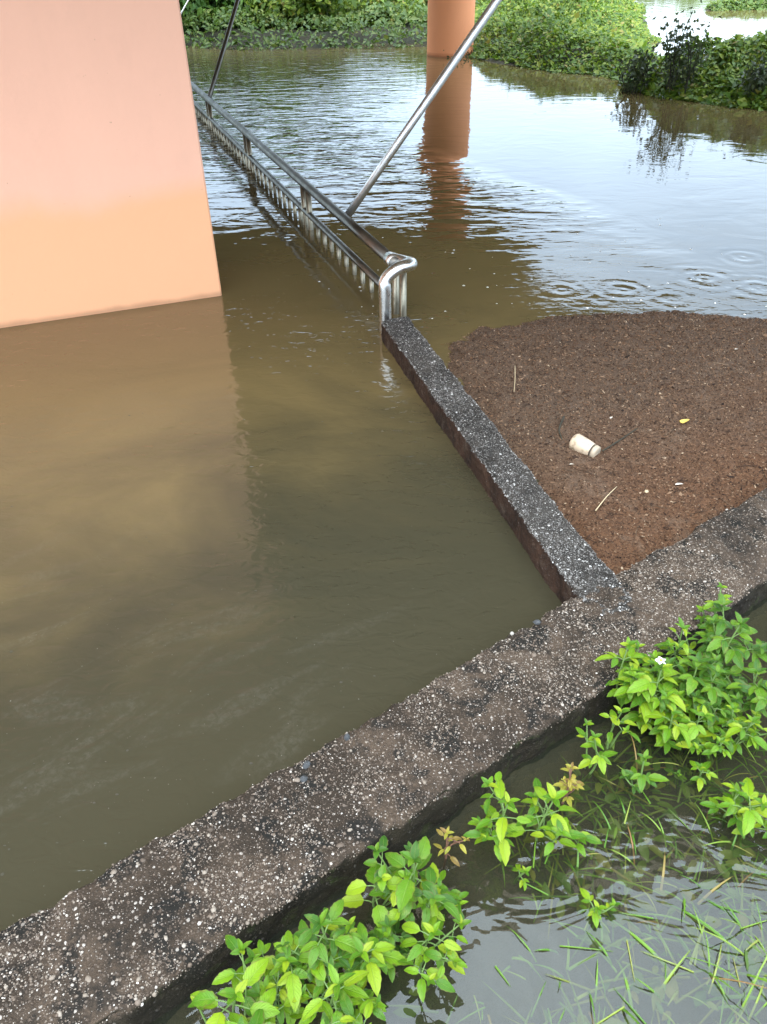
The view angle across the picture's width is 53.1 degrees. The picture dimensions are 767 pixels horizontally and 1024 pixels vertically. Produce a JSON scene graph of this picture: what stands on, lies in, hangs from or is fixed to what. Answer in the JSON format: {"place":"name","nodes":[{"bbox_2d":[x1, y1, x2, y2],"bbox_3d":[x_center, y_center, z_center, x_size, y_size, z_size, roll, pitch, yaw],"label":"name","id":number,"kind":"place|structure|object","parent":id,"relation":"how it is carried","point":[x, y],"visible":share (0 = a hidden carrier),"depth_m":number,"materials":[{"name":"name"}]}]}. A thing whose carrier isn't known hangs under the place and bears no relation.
{"place":"outdoors","nodes":[
{"label":"outdoors","id":0,"kind":"place"},
{"bbox_2d":[0,0,766,930],"bbox_3d":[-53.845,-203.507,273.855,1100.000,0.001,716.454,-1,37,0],"label":"flood water","id":1,"kind":"structure","parent":0,"point":[524,194],"depth_m":2.94,"materials":[{"name":"brown liquid"}]},
{"bbox_2d":[0,0,221,327],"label":"wall pier","id":2,"kind":"structure","parent":1,"relation":"in","point":[104,205],"depth_m":3.48,"materials":[{"name":"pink paint"}]},
{"bbox_2d":[0,369,413,875],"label":"floating specks","id":3,"kind":"object","parent":1,"relation":"on","point":[1,874],"visible":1,"depth_m":1.83,"materials":[{"name":"brown"}]},
{"bbox_2d":[191,0,501,332],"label":"handrail","id":4,"kind":"object","parent":1,"relation":"in","point":[399,264],"visible":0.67,"depth_m":4.20,"materials":[{"name":"metal"}]},
{"bbox_2d":[427,0,474,57],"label":"round column","id":5,"kind":"structure","parent":1,"relation":"in","point":[450,24],"depth_m":11.31,"materials":[{"name":"paint"}]},
{"bbox_2d":[443,45,477,60],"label":"clinging litter","id":6,"kind":"object","parent":5,"relation":"attached to","point":[465,55],"visible":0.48,"depth_m":11.49,"materials":[{"name":"brown plant"}]},
{"bbox_2d":[318,217,745,319],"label":"bubbles","id":7,"kind":"object","parent":1,"relation":"on","point":[532,279],"visible":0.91,"depth_m":4.08,"materials":[{"name":"white liquid"}]},
{"bbox_2d":[445,310,766,574],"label":"debris raft","id":8,"kind":"object","parent":1,"relation":"on","point":[655,377],"visible":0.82,"depth_m":2.95,"materials":[{"name":"brown soil"}]},
{"bbox_2d":[558,416,564,439],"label":"curved twig","id":9,"kind":"object","parent":8,"relation":"on","point":[563,417],"visible":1,"depth_m":2.85,"materials":[{"name":"brown wood"}]},
{"bbox_2d":[569,434,600,456],"bbox_3d":[0.719,-0.234,2.738,0.106,0.068,0.068,30,47,35],"label":"plastic jar","id":10,"kind":"object","parent":8,"relation":"on","point":[581,444],"visible":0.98,"depth_m":2.72,"materials":[{"name":"white plastic"}]},
{"bbox_2d":[595,486,616,510],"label":"dry stalk","id":11,"kind":"object","parent":8,"relation":"on","point":[604,499],"visible":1,"depth_m":2.48,"materials":[{"name":"beige plant"}]},
{"bbox_2d":[602,427,637,451],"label":"long twig","id":12,"kind":"object","parent":8,"relation":"on","point":[619,440],"visible":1,"depth_m":2.77,"materials":[{"name":"brown wood"}]},
{"bbox_2d":[704,0,766,10],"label":"strip weeds","id":13,"kind":"object","parent":1,"relation":"in","point":[718,5],"visible":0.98,"depth_m":17.31,"materials":[{"name":"green plant"}]},
{"bbox_2d":[166,602,766,1023],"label":"muddy bed","id":14,"kind":"object","parent":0,"point":[492,910],"visible":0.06,"depth_m":1.56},
{"bbox_2d":[188,996,206,1023],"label":"leafy weed","id":15,"kind":"object","parent":14,"relation":"on","point":[200,1010],"visible":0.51,"depth_m":1.28,"materials":[{"name":"green plant"}]},
{"bbox_2d":[190,935,279,1023],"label":"leafy weed","id":16,"kind":"object","parent":14,"relation":"on","point":[263,1009],"visible":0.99,"depth_m":1.26,"materials":[{"name":"green plant"}]},
{"bbox_2d":[239,958,312,1023],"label":"leafy weed","id":17,"kind":"object","parent":14,"relation":"on","point":[284,996],"visible":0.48,"depth_m":1.30,"materials":[{"name":"green plant"}]},
{"bbox_2d":[243,930,332,1023],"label":"leafy weed","id":18,"kind":"object","parent":14,"relation":"on","point":[289,982],"visible":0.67,"depth_m":1.29,"materials":[{"name":"green plant"}]},
{"bbox_2d":[274,899,360,985],"bbox_3d":[-0.107,0.780,1.347,0.161,0.237,0.132,-1,37,0],"label":"leafy weed","id":19,"kind":"object","parent":14,"relation":"on","point":[310,950],"visible":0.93,"depth_m":1.30,"materials":[{"name":"green plant"}]},
{"bbox_2d":[292,948,386,1023],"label":"leafy weed","id":20,"kind":"object","parent":14,"relation":"on","point":[349,993],"visible":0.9,"depth_m":1.27,"materials":[{"name":"green plant"}]},
{"bbox_2d":[324,916,407,1023],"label":"leafy weed","id":21,"kind":"object","parent":14,"relation":"on","point":[377,956],"visible":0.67,"depth_m":1.32,"materials":[{"name":"green plant"}]},
{"bbox_2d":[342,864,422,928],"bbox_3d":[0.003,0.737,1.442,0.143,0.189,0.101,23,43,28],"label":"leafy weed","id":22,"kind":"object","parent":14,"relation":"on","point":[353,897],"visible":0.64,"depth_m":1.41,"materials":[{"name":"green plant"}]},
{"bbox_2d":[0,488,766,1023],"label":"retaining kerb","id":23,"kind":"structure","parent":14,"relation":"on","point":[140,934],"depth_m":1.56,"materials":[{"name":"grey concrete"}]},
{"bbox_2d":[300,775,307,781],"bbox_3d":[-0.167,0.558,1.604,0.018,0.010,0.016,20,42,25],"label":"stone","id":24,"kind":"object","parent":23,"relation":"on","point":[303,778],"visible":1,"depth_m":1.60,"materials":[{"name":"stone"}]},
{"bbox_2d":[302,760,310,768],"bbox_3d":[-0.164,0.537,1.631,0.019,0.010,0.016,-29,45,-32],"label":"stone","id":25,"kind":"object","parent":23,"relation":"on","point":[306,764],"visible":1,"depth_m":1.63,"materials":[{"name":"stone"}]},
{"bbox_2d":[344,733,349,740],"bbox_3d":[-0.080,0.495,1.687,0.014,0.013,0.016,-26,44,-29],"label":"stone","id":26,"kind":"object","parent":23,"relation":"on","point":[346,736],"visible":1,"depth_m":1.68,"materials":[{"name":"stone"}]},
{"bbox_2d":[533,620,540,624],"bbox_3d":[0.392,0.281,1.959,0.020,0.011,0.018,-27,44,-30],"label":"stone","id":27,"kind":"object","parent":23,"relation":"on","point":[536,622],"visible":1,"depth_m":1.95,"materials":[{"name":"stone"}]},
{"bbox_2d":[368,909,423,982],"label":"leafy weed","id":28,"kind":"object","parent":14,"relation":"on","point":[394,926],"visible":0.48,"depth_m":1.39,"materials":[{"name":"green plant"}]},
{"bbox_2d":[363,835,459,922],"bbox_3d":[0.052,0.711,1.433,0.137,0.239,0.191,-15,39,-17],"label":"leafy weed","id":29,"kind":"object","parent":14,"relation":"on","point":[418,854],"visible":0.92,"depth_m":1.40,"materials":[{"name":"green plant"}]},
{"bbox_2d":[417,862,468,939],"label":"leafy weed","id":30,"kind":"object","parent":14,"relation":"on","point":[436,908],"visible":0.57,"depth_m":1.43,"materials":[{"name":"green plant"}]},
{"bbox_2d":[433,826,469,869],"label":"leafy weed","id":31,"kind":"object","parent":14,"relation":"on","point":[446,850],"visible":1,"depth_m":1.52,"materials":[{"name":"brown"}]},
{"bbox_2d":[463,771,531,866],"bbox_3d":[0.228,0.635,1.543,0.115,0.222,0.138,27,45,32],"label":"leafy weed","id":32,"kind":"object","parent":14,"relation":"on","point":[482,831],"visible":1,"depth_m":1.50,"materials":[{"name":"green plant"}]},
{"bbox_2d":[381,316,631,615],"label":"divider kerb","id":33,"kind":"structure","parent":14,"relation":"on","point":[568,563],"depth_m":2.51,"materials":[{"name":"grey concrete"}]},
{"bbox_2d":[510,863,531,891],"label":"leafy weed","id":34,"kind":"object","parent":14,"relation":"on","point":[519,869],"visible":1,"depth_m":1.51,"materials":[{"name":"green plant"}]},
{"bbox_2d":[506,778,602,856],"bbox_3d":[0.338,0.643,1.535,0.176,0.217,0.134,28,46,33],"label":"leafy weed","id":35,"kind":"object","parent":14,"relation":"on","point":[557,825],"visible":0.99,"depth_m":1.51,"materials":[{"name":"green plant"}]},
{"bbox_2d":[552,762,583,813],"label":"leafy weed","id":36,"kind":"object","parent":14,"relation":"on","point":[570,784],"visible":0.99,"depth_m":1.60,"materials":[{"name":"yellow plant"}]},
{"bbox_2d":[386,661,766,1023],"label":"sunken weeds","id":37,"kind":"object","parent":14,"relation":"on","point":[653,983],"visible":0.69,"depth_m":1.54,"materials":[{"name":"green plant"}]},
{"bbox_2d":[576,718,617,781],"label":"leafy weed","id":38,"kind":"object","parent":14,"relation":"on","point":[601,760],"visible":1,"depth_m":1.66,"materials":[{"name":"green plant"}]},
{"bbox_2d":[576,888,621,927],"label":"leafy weed","id":39,"kind":"object","parent":14,"relation":"on","point":[596,912],"visible":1,"depth_m":1.46,"materials":[{"name":"green plant"}]},
{"bbox_2d":[456,644,766,1023],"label":"flooded grass","id":40,"kind":"structure","parent":14,"relation":"on","point":[740,996],"depth_m":1.45,"materials":[{"name":"green plant"}]},
{"bbox_2d":[599,705,640,749],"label":"leafy weed","id":41,"kind":"object","parent":14,"relation":"on","point":[615,720],"visible":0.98,"depth_m":1.69,"materials":[{"name":"green plant"}]},
{"bbox_2d":[594,637,663,715],"bbox_3d":[0.587,0.405,1.830,0.148,0.234,0.136,-26,43,-29],"label":"leafy weed","id":42,"kind":"object","parent":14,"relation":"on","point":[631,655],"visible":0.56,"depth_m":1.80,"materials":[{"name":"green plant"}]},
{"bbox_2d":[619,749,668,793],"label":"leafy weed","id":43,"kind":"object","parent":14,"relation":"on","point":[641,778],"visible":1,"depth_m":1.64,"materials":[{"name":"green plant"}]},
{"bbox_2d":[614,656,686,732],"bbox_3d":[0.613,0.427,1.762,0.165,0.280,0.161,22,43,28],"label":"leafy weed","id":44,"kind":"object","parent":14,"relation":"on","point":[642,687],"visible":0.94,"depth_m":1.71,"materials":[{"name":"green plant"}]},
{"bbox_2d":[637,702,697,757],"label":"leafy weed","id":45,"kind":"object","parent":14,"relation":"on","point":[664,733],"visible":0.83,"depth_m":1.70,"materials":[{"name":"green plant"}]},
{"bbox_2d":[654,617,698,671],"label":"leafy weed","id":46,"kind":"object","parent":14,"relation":"on","point":[668,644],"visible":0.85,"depth_m":1.83,"materials":[{"name":"green plant"}]},
{"bbox_2d":[650,650,731,712],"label":"leafy weed","id":47,"kind":"object","parent":14,"relation":"on","point":[690,685],"visible":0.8,"depth_m":1.75,"materials":[{"name":"green plant"}]},
{"bbox_2d":[664,760,717,791],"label":"leafy weed","id":48,"kind":"object","parent":14,"relation":"on","point":[701,768],"visible":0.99,"depth_m":1.68,"materials":[{"name":"green plant"}]},
{"bbox_2d":[675,704,733,758],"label":"leafy weed","id":49,"kind":"object","parent":14,"relation":"on","point":[701,733],"visible":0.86,"depth_m":1.69,"materials":[{"name":"green plant"}]},
{"bbox_2d":[673,662,743,727],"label":"leafy weed","id":50,"kind":"object","parent":14,"relation":"on","point":[715,696],"visible":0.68,"depth_m":1.73,"materials":[{"name":"green plant"}]},
{"bbox_2d":[695,582,731,629],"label":"leafy weed","id":51,"kind":"object","parent":14,"relation":"on","point":[708,605],"visible":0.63,"depth_m":1.92,"materials":[{"name":"green plant"}]},
{"bbox_2d":[695,593,766,686],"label":"leafy weed","id":52,"kind":"object","parent":14,"relation":"on","point":[715,640],"visible":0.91,"depth_m":1.82,"materials":[{"name":"green plant"}]},
{"bbox_2d":[699,777,766,838],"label":"leafy weed","id":53,"kind":"object","parent":14,"relation":"on","point":[745,819],"visible":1,"depth_m":1.57,"materials":[{"name":"green plant"}]},
{"bbox_2d":[712,658,766,719],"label":"leafy weed","id":54,"kind":"object","parent":14,"relation":"on","point":[755,693],"visible":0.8,"depth_m":1.75,"materials":[{"name":"green plant"}]},
{"bbox_2d":[714,702,766,762],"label":"leafy weed","id":55,"kind":"object","parent":14,"relation":"on","point":[746,729],"visible":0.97,"depth_m":1.70,"materials":[{"name":"green plant"}]},
{"bbox_2d":[184,4,765,108],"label":"bank","id":56,"kind":"structure","parent":0,"point":[329,35],"depth_m":13.11,"materials":[{"name":"plant"}]},
{"bbox_2d":[179,0,245,34],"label":"bank bush","id":57,"kind":"object","parent":56,"relation":"on","point":[190,7],"visible":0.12,"depth_m":13.73,"materials":[{"name":"green plant"}]},
{"bbox_2d":[186,0,308,29],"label":"bank bush","id":58,"kind":"object","parent":56,"relation":"on","point":[241,4],"visible":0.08,"depth_m":14.01,"materials":[{"name":"green plant"}]},
{"bbox_2d":[240,0,367,30],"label":"bank bush","id":59,"kind":"object","parent":56,"relation":"on","point":[290,8],"visible":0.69,"depth_m":13.41,"materials":[{"name":"green plant"}]},
{"bbox_2d":[181,0,427,50],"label":"bank grass","id":60,"kind":"structure","parent":56,"relation":"on","point":[223,16],"depth_m":13.03,"materials":[{"name":"green plant"}]},
{"bbox_2d":[323,0,427,26],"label":"bank bush","id":61,"kind":"object","parent":56,"relation":"on","point":[394,2],"visible":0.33,"depth_m":13.93,"materials":[{"name":"green plant"}]},
{"bbox_2d":[381,0,478,22],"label":"bank bush","id":62,"kind":"object","parent":56,"relation":"on","point":[476,1],"visible":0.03,"depth_m":14.54,"materials":[{"name":"green plant"}]},
{"bbox_2d":[469,0,664,79],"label":"creeping vines","id":63,"kind":"object","parent":56,"relation":"on","point":[614,29],"visible":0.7,"depth_m":11.13,"materials":[{"name":"green plant"}]},
{"bbox_2d":[613,42,660,93],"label":"twiggy plant","id":64,"kind":"object","parent":56,"relation":"on","point":[637,74],"visible":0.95,"depth_m":8.66,"materials":[{"name":"green plant"}]},
{"bbox_2d":[646,0,721,97],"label":"twiggy plant","id":65,"kind":"object","parent":56,"relation":"on","point":[675,57],"visible":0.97,"depth_m":8.25,"materials":[{"name":"green plant"}]},
{"bbox_2d":[611,29,766,110],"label":"bushes","id":66,"kind":"object","parent":56,"relation":"on","point":[727,61],"visible":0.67,"depth_m":8.37,"materials":[{"name":"green plant"}]},
{"bbox_2d":[737,52,766,97],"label":"twiggy plant","id":67,"kind":"object","parent":56,"relation":"on","point":[754,79],"visible":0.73,"depth_m":7.88,"materials":[{"name":"green plant"}]},
{"label":"shallow water","id":68,"kind":"structure","parent":0,"visible":0},
{"bbox_2d":[398,905,471,1001],"bbox_3d":[0.094,0.793,1.369,0.137,0.183,0.168,-1,37,0],"label":"leafy weed","id":69,"kind":"object","parent":68,"relation":"in","point":[449,946],"visible":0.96,"depth_m":1.33,"materials":[{"name":"green plant"}]}
]}

